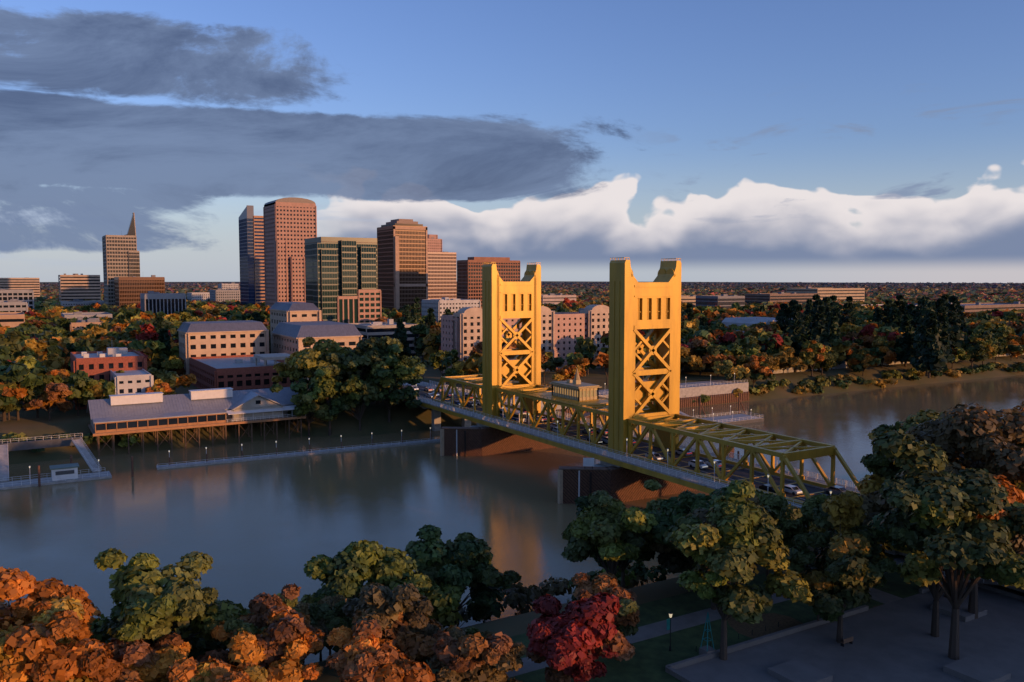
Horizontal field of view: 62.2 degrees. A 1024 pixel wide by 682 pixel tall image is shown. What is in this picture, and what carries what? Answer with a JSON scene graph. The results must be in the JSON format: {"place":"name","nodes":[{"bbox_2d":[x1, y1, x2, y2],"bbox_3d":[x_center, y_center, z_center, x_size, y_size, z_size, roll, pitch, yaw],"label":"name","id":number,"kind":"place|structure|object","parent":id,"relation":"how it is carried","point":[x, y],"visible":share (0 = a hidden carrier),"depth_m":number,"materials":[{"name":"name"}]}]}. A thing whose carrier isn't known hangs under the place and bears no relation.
{"place":"outdoors","nodes":[
{"label":"outdoors","id":0,"kind":"place"},
{"bbox_2d":[0,375,1023,664],"bbox_3d":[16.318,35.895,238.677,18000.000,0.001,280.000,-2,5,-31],"label":"river water","id":1,"kind":"structure","parent":0,"point":[252,529],"depth_m":204.31,"materials":[{"name":"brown liquid"}]},
{"bbox_2d":[440,412,739,503],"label":"timber bridge fenders","id":2,"kind":"object","parent":1,"relation":"in","point":[622,484],"visible":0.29,"depth_m":207.29,"materials":[{"name":"brown wood"}]},
{"bbox_2d":[0,281,1023,681],"bbox_3d":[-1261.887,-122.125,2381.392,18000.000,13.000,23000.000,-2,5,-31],"label":"ground","id":3,"kind":"structure","parent":0,"point":[344,423],"depth_m":290.85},
{"bbox_2d":[0,566,100,660],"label":"tree","id":4,"kind":"object","parent":3,"relation":"on","point":[44,600],"visible":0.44,"depth_m":82.81,"materials":[{"name":"orange plant"}]},
{"bbox_2d":[0,609,124,681],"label":"tree","id":5,"kind":"object","parent":3,"relation":"on","point":[42,656],"visible":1,"depth_m":76.40,"materials":[{"name":"orange plant"}]},
{"bbox_2d":[0,274,239,331],"bbox_3d":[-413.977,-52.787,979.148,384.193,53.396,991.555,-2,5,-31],"label":"downtown building","id":6,"kind":"structure","parent":3,"relation":"on","point":[18,296],"depth_m":824.04,"materials":[{"name":"beige concrete"}]},
{"bbox_2d":[102,213,139,305],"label":"skyscraper","id":7,"kind":"structure","parent":3,"relation":"on","point":[121,255],"depth_m":907.55,"materials":[{"name":"beige concrete"}]},
{"bbox_2d":[89,633,191,681],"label":"tree","id":8,"kind":"object","parent":3,"relation":"on","point":[140,660],"visible":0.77,"depth_m":83.39,"materials":[{"name":"orange plant"}]},
{"bbox_2d":[89,547,246,644],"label":"tree","id":9,"kind":"object","parent":3,"relation":"on","point":[150,608],"visible":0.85,"depth_m":91.22,"materials":[{"name":"green plant"}]},
{"bbox_2d":[86,387,305,456],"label":"restaurant on piles","id":10,"kind":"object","parent":3,"relation":"on","point":[140,414],"visible":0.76,"depth_m":269.71,"materials":[{"name":"grey metal"}]},
{"bbox_2d":[171,599,232,659],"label":"tree","id":11,"kind":"object","parent":3,"relation":"on","point":[202,645],"visible":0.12,"depth_m":99.97,"materials":[{"name":"green plant"}]},
{"bbox_2d":[166,656,267,681],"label":"tree","id":12,"kind":"object","parent":3,"relation":"on","point":[184,669],"visible":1,"depth_m":79.35,"materials":[{"name":"orange plant"}]},
{"bbox_2d":[0,427,439,489],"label":"dock","id":13,"kind":"object","parent":3,"relation":"on","point":[64,473],"visible":0.96,"depth_m":237.94,"materials":[{"name":"white paint"}]},
{"bbox_2d":[189,353,298,390],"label":"building","id":14,"kind":"structure","parent":3,"relation":"on","point":[245,372],"depth_m":334.85,"materials":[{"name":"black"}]},
{"bbox_2d":[239,205,264,304],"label":"skyscraper","id":15,"kind":"structure","parent":3,"relation":"on","point":[251,257],"depth_m":955.90,"materials":[{"name":"glass"}]},
{"bbox_2d":[202,583,304,665],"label":"tree","id":16,"kind":"object","parent":3,"relation":"on","point":[263,601],"visible":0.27,"depth_m":91.98,"materials":[{"name":"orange plant"}]},
{"bbox_2d":[195,605,324,681],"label":"tree","id":17,"kind":"object","parent":3,"relation":"on","point":[282,645],"visible":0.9,"depth_m":86.06,"materials":[{"name":"orange plant"}]},
{"bbox_2d":[177,302,362,379],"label":"buildings","id":18,"kind":"structure","parent":3,"relation":"on","point":[293,325],"depth_m":386.14,"materials":[{"name":"beige stone"}]},
{"bbox_2d":[70,297,480,409],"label":"buildings","id":19,"kind":"structure","parent":3,"relation":"on","point":[135,377],"depth_m":305.70,"materials":[{"name":"red brick"}]},
{"bbox_2d":[244,593,308,614],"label":"tree","id":20,"kind":"object","parent":3,"relation":"on","point":[248,610],"visible":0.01,"depth_m":101.45,"materials":[{"name":"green plant"}]},
{"bbox_2d":[263,197,316,306],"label":"skyscraper","id":21,"kind":"structure","parent":3,"relation":"on","point":[290,225],"depth_m":814.12,"materials":[{"name":"pink stone"}]},
{"bbox_2d":[300,592,326,661],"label":"tree","id":22,"kind":"object","parent":3,"relation":"on","point":[307,598],"visible":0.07,"depth_m":113.03,"materials":[{"name":"green plant"}]},
{"bbox_2d":[296,595,353,655],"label":"tree","id":23,"kind":"object","parent":3,"relation":"on","point":[326,614],"visible":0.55,"depth_m":101.44,"materials":[{"name":"green plant"}]},
{"bbox_2d":[305,237,381,322],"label":"office building","id":24,"kind":"structure","parent":3,"relation":"on","point":[341,279],"depth_m":555.45,"materials":[{"name":"green glass"}]},
{"bbox_2d":[324,619,434,681],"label":"tree","id":25,"kind":"object","parent":3,"relation":"on","point":[365,654],"visible":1,"depth_m":84.22,"materials":[{"name":"orange plant"}]},
{"bbox_2d":[303,540,464,614],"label":"tree","id":26,"kind":"object","parent":3,"relation":"on","point":[350,569],"visible":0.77,"depth_m":110.24,"materials":[{"name":"green plant"}]},
{"bbox_2d":[342,582,443,664],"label":"tree","id":27,"kind":"object","parent":3,"relation":"on","point":[405,622],"visible":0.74,"depth_m":92.12,"materials":[{"name":"brown plant"}]},
{"bbox_2d":[377,219,427,310],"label":"skyscraper","id":28,"kind":"structure","parent":3,"relation":"on","point":[402,253],"depth_m":799.69,"materials":[{"name":"brown stone"}]},
{"bbox_2d":[428,234,456,298],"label":"skyscraper","id":29,"kind":"structure","parent":3,"relation":"on","point":[442,274],"depth_m":951.41,"materials":[{"name":"brown"}]},
{"bbox_2d":[405,524,521,624],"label":"tree","id":30,"kind":"object","parent":3,"relation":"on","point":[463,559],"visible":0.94,"depth_m":121.26,"materials":[{"name":"green plant"}]},
{"bbox_2d":[429,625,526,681],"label":"tree","id":31,"kind":"object","parent":3,"relation":"on","point":[460,655],"visible":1,"depth_m":87.11,"materials":[{"name":"orange plant"}]},
{"bbox_2d":[457,257,519,307],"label":"office building","id":32,"kind":"structure","parent":3,"relation":"on","point":[469,278],"depth_m":726.08,"materials":[{"name":"brick"}]},
{"bbox_2d":[465,627,516,680],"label":"tree","id":33,"kind":"object","parent":3,"relation":"on","point":[472,630],"visible":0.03,"depth_m":96.69,"materials":[{"name":"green plant"}]},
{"bbox_2d":[0,298,1023,421],"bbox_3d":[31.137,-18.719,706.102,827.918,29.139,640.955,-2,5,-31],"label":"city trees","id":34,"kind":"object","parent":3,"relation":"on","point":[39,343],"visible":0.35,"depth_m":427.55,"materials":[{"name":"green plant"}]},
{"bbox_2d":[0,330,1023,452],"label":"bank trees","id":35,"kind":"object","parent":3,"relation":"on","point":[334,372],"visible":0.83,"depth_m":300.36,"materials":[{"name":"green plant"}]},
{"bbox_2d":[441,305,608,372],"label":"buildings","id":36,"kind":"structure","parent":3,"relation":"on","point":[461,331],"depth_m":418.35,"materials":[{"name":"pink paint"}]},
{"bbox_2d":[31,282,1023,309],"bbox_3d":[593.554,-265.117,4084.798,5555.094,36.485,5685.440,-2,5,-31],"label":"tree canopy","id":37,"kind":"object","parent":3,"relation":"on","point":[587,293],"visible":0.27,"depth_m":1979.92,"materials":[{"name":"green plant"}]},
{"bbox_2d":[117,294,968,377],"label":"conifer trees","id":38,"kind":"object","parent":3,"relation":"on","point":[932,340],"visible":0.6,"depth_m":443.14,"materials":[{"name":"green plant"}]},
{"bbox_2d":[304,527,808,659],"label":"bank shrubs","id":39,"kind":"object","parent":3,"relation":"on","point":[520,595],"visible":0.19,"depth_m":136.40,"materials":[{"name":"green plant"}]},
{"bbox_2d":[525,592,635,681],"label":"tree","id":40,"kind":"object","parent":3,"relation":"on","point":[574,640],"visible":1,"depth_m":90.50,"materials":[{"name":"red plant"}]},
{"bbox_2d":[571,572,639,635],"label":"tree","id":41,"kind":"object","parent":3,"relation":"on","point":[626,619],"visible":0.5,"depth_m":101.26,"materials":[{"name":"brown plant"}]},
{"bbox_2d":[561,489,658,574],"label":"tree","id":42,"kind":"object","parent":3,"relation":"on","point":[606,526],"visible":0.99,"depth_m":116.90,"materials":[{"name":"green plant"}]},
{"bbox_2d":[565,496,655,587],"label":"tree","id":43,"kind":"object","parent":3,"relation":"on","point":[581,502],"visible":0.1,"depth_m":126.02,"materials":[{"name":"green plant"}]},
{"bbox_2d":[644,479,693,570],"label":"tree","id":44,"kind":"object","parent":3,"relation":"on","point":[663,505],"visible":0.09,"depth_m":138.97,"materials":[{"name":"green plant"}]},
{"bbox_2d":[650,506,694,590],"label":"tree","id":45,"kind":"object","parent":3,"relation":"on","point":[667,557],"visible":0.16,"depth_m":118.99,"materials":[{"name":"green plant"}]},
{"bbox_2d":[331,552,1023,681],"bbox_3d":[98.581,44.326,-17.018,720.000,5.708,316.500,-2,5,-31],"label":"park","id":46,"kind":"structure","parent":3,"relation":"on","point":[887,637],"depth_m":106.11,"materials":[{"name":"green plant"}]},
{"bbox_2d":[647,487,759,609],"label":"tree","id":47,"kind":"object","parent":3,"relation":"on","point":[699,504],"visible":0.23,"depth_m":116.94,"materials":[{"name":"green plant"}]},
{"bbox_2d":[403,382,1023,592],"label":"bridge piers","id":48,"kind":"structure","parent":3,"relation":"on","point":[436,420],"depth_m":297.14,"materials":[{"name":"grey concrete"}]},
{"bbox_2d":[429,257,860,504],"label":"lift bridge","id":49,"kind":"structure","parent":48,"relation":"on","point":[654,306],"depth_m":208.06,"materials":[{"name":"gold metal"}]},
{"bbox_2d":[549,369,601,400],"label":"bridge control house","id":50,"kind":"structure","parent":49,"relation":"on","point":[576,388],"depth_m":233.95,"materials":[{"name":"beige concrete"}]},
{"bbox_2d":[709,490,764,497],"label":"tree","id":51,"kind":"object","parent":3,"relation":"on","point":[759,493],"visible":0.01,"depth_m":143.19,"materials":[{"name":"green plant"}]},
{"bbox_2d":[663,479,812,659],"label":"tree","id":52,"kind":"object","parent":3,"relation":"on","point":[739,542],"visible":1,"depth_m":98.00,"materials":[{"name":"green plant"}]},
{"bbox_2d":[503,353,1023,424],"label":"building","id":53,"kind":"structure","parent":3,"relation":"on","point":[718,391],"depth_m":356.71,"materials":[{"name":"white paint"}]},
{"bbox_2d":[759,493,803,576],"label":"tree","id":54,"kind":"object","parent":3,"relation":"on","point":[789,528],"visible":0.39,"depth_m":126.52,"materials":[{"name":"green plant"}]},
{"bbox_2d":[541,287,1023,332],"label":"building","id":55,"kind":"structure","parent":3,"relation":"on","point":[799,295],"depth_m":900.79,"materials":[{"name":"beige concrete"}]},
{"bbox_2d":[798,493,827,549],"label":"tree","id":56,"kind":"object","parent":3,"relation":"on","point":[808,506],"visible":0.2,"depth_m":141.99,"materials":[{"name":"green plant"}]},
{"bbox_2d":[787,555,886,621],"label":"tree","id":57,"kind":"object","parent":3,"relation":"on","point":[827,616],"depth_m":106.80,"materials":[{"name":"green plant"}]},
{"bbox_2d":[784,490,897,642],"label":"tree","id":58,"kind":"object","parent":3,"relation":"on","point":[847,571],"visible":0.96,"depth_m":102.63,"materials":[{"name":"green plant"}]},
{"bbox_2d":[813,493,895,591],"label":"tree","id":59,"kind":"object","parent":3,"relation":"on","point":[870,507],"visible":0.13,"depth_m":118.52,"materials":[{"name":"green plant"}]},
{"bbox_2d":[809,522,912,551],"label":"tree","id":60,"kind":"object","parent":3,"relation":"on","point":[814,528],"visible":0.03,"depth_m":130.67,"materials":[{"name":"green plant"}]},
{"bbox_2d":[857,424,914,495],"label":"tree","id":61,"kind":"object","parent":3,"relation":"on","point":[882,469],"visible":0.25,"depth_m":142.67,"materials":[{"name":"green plant"}]},
{"bbox_2d":[876,409,999,469],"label":"tree","id":62,"kind":"object","parent":3,"relation":"on","point":[921,416],"visible":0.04,"depth_m":135.76,"materials":[{"name":"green plant"}]},
{"bbox_2d":[867,471,1023,636],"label":"tree","id":63,"kind":"object","parent":3,"relation":"on","point":[898,538],"visible":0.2,"depth_m":103.44,"materials":[{"name":"green plant"}]},
{"bbox_2d":[869,403,1023,618],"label":"tree","id":64,"kind":"object","parent":3,"relation":"on","point":[984,440],"visible":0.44,"depth_m":110.86,"materials":[{"name":"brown plant"}]},
{"bbox_2d":[870,429,1023,659],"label":"tree","id":65,"kind":"object","parent":3,"relation":"on","point":[939,506],"visible":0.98,"depth_m":96.71,"materials":[{"name":"green plant"}]},
{"bbox_2d":[918,459,1023,597],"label":"tree","id":66,"kind":"object","parent":3,"relation":"on","point":[1022,555],"depth_m":118.08,"materials":[{"name":"green plant"}]},
{"bbox_2d":[993,429,1023,491],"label":"tree","id":67,"kind":"object","parent":3,"relation":"on","point":[1020,487],"visible":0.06,"depth_m":115.00,"materials":[{"name":"orange plant"}]},
{"bbox_2d":[1003,401,1023,422],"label":"tree","id":68,"kind":"object","parent":3,"relation":"on","point":[1020,407],"visible":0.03,"depth_m":132.50,"materials":[{"name":"brown plant"}]},
{"bbox_2d":[0,0,1023,282],"label":"sky","id":69,"kind":"structure","parent":0,"point":[860,141],"materials":[{"name":"blue"}]},
{"bbox_2d":[403,383,1023,589],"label":"bridge deck road","id":70,"kind":"structure","parent":0,"point":[739,474],"depth_m":204.28,"materials":[{"name":"grey asphalt"}]},
{"bbox_2d":[424,387,432,391],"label":"car","id":71,"kind":"object","parent":70,"relation":"on","point":[428,388],"visible":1,"depth_m":320.93,"materials":[{"name":"white metal"}]},
{"bbox_2d":[467,401,476,406],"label":"car","id":72,"kind":"object","parent":70,"relation":"on","point":[470,403],"visible":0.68,"depth_m":283.32,"materials":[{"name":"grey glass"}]},
{"bbox_2d":[500,407,526,421],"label":"bus on bridge","id":73,"kind":"object","parent":70,"relation":"on","point":[516,416],"visible":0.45,"depth_m":251.97,"materials":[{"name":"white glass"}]},
{"bbox_2d":[536,416,546,421],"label":"car","id":74,"kind":"object","parent":70,"relation":"on","point":[543,418],"visible":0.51,"depth_m":252.97,"materials":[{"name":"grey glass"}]},
{"bbox_2d":[581,428,592,433],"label":"car","id":75,"kind":"object","parent":70,"relation":"on","point":[585,430],"visible":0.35,"depth_m":233.33,"materials":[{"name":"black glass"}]},
{"bbox_2d":[596,428,607,434],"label":"car","id":76,"kind":"object","parent":70,"relation":"on","point":[599,431],"visible":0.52,"depth_m":232.31,"materials":[{"name":"grey metal"}]},
{"bbox_2d":[602,437,607,442],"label":"car","id":77,"kind":"object","parent":70,"relation":"on","point":[604,439],"visible":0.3,"depth_m":219.35,"materials":[{"name":"black metal"}]},
{"bbox_2d":[416,384,831,495],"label":"bridge lamp posts","id":78,"kind":"object","parent":70,"relation":"on","point":[626,440],"visible":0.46,"depth_m":201.37,"materials":[{"name":"metal"}]},
{"bbox_2d":[416,380,860,507],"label":"bridge railings","id":79,"kind":"object","parent":70,"relation":"on","point":[608,453],"visible":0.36,"depth_m":206.74,"materials":[{"name":"metal"}]},
{"bbox_2d":[645,452,662,460],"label":"car","id":80,"kind":"object","parent":70,"relation":"on","point":[656,456],"visible":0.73,"depth_m":198.50,"materials":[{"name":"white metal"}]},
{"bbox_2d":[675,449,691,456],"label":"car","id":81,"kind":"object","parent":70,"relation":"on","point":[680,451],"visible":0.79,"depth_m":204.39,"materials":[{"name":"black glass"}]},
{"bbox_2d":[688,460,707,469],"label":"car","id":82,"kind":"object","parent":70,"relation":"on","point":[702,464],"visible":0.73,"depth_m":190.37,"materials":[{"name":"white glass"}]},
{"bbox_2d":[705,459,721,467],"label":"car","id":83,"kind":"object","parent":70,"relation":"on","point":[718,463],"visible":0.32,"depth_m":190.76,"materials":[{"name":"grey metal"}]},
{"bbox_2d":[759,484,779,492],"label":"car","id":84,"kind":"object","parent":70,"relation":"on","point":[768,487],"visible":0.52,"depth_m":169.02,"materials":[{"name":"black metal"}]},
{"bbox_2d":[779,484,802,494],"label":"car","id":85,"kind":"object","parent":70,"relation":"on","point":[792,489],"visible":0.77,"depth_m":167.79,"materials":[{"name":"white metal"}]},
{"bbox_2d":[824,485,846,494],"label":"car","id":86,"kind":"object","parent":70,"relation":"on","point":[836,489],"visible":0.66,"depth_m":166.72,"materials":[{"name":"black metal"}]}
]}

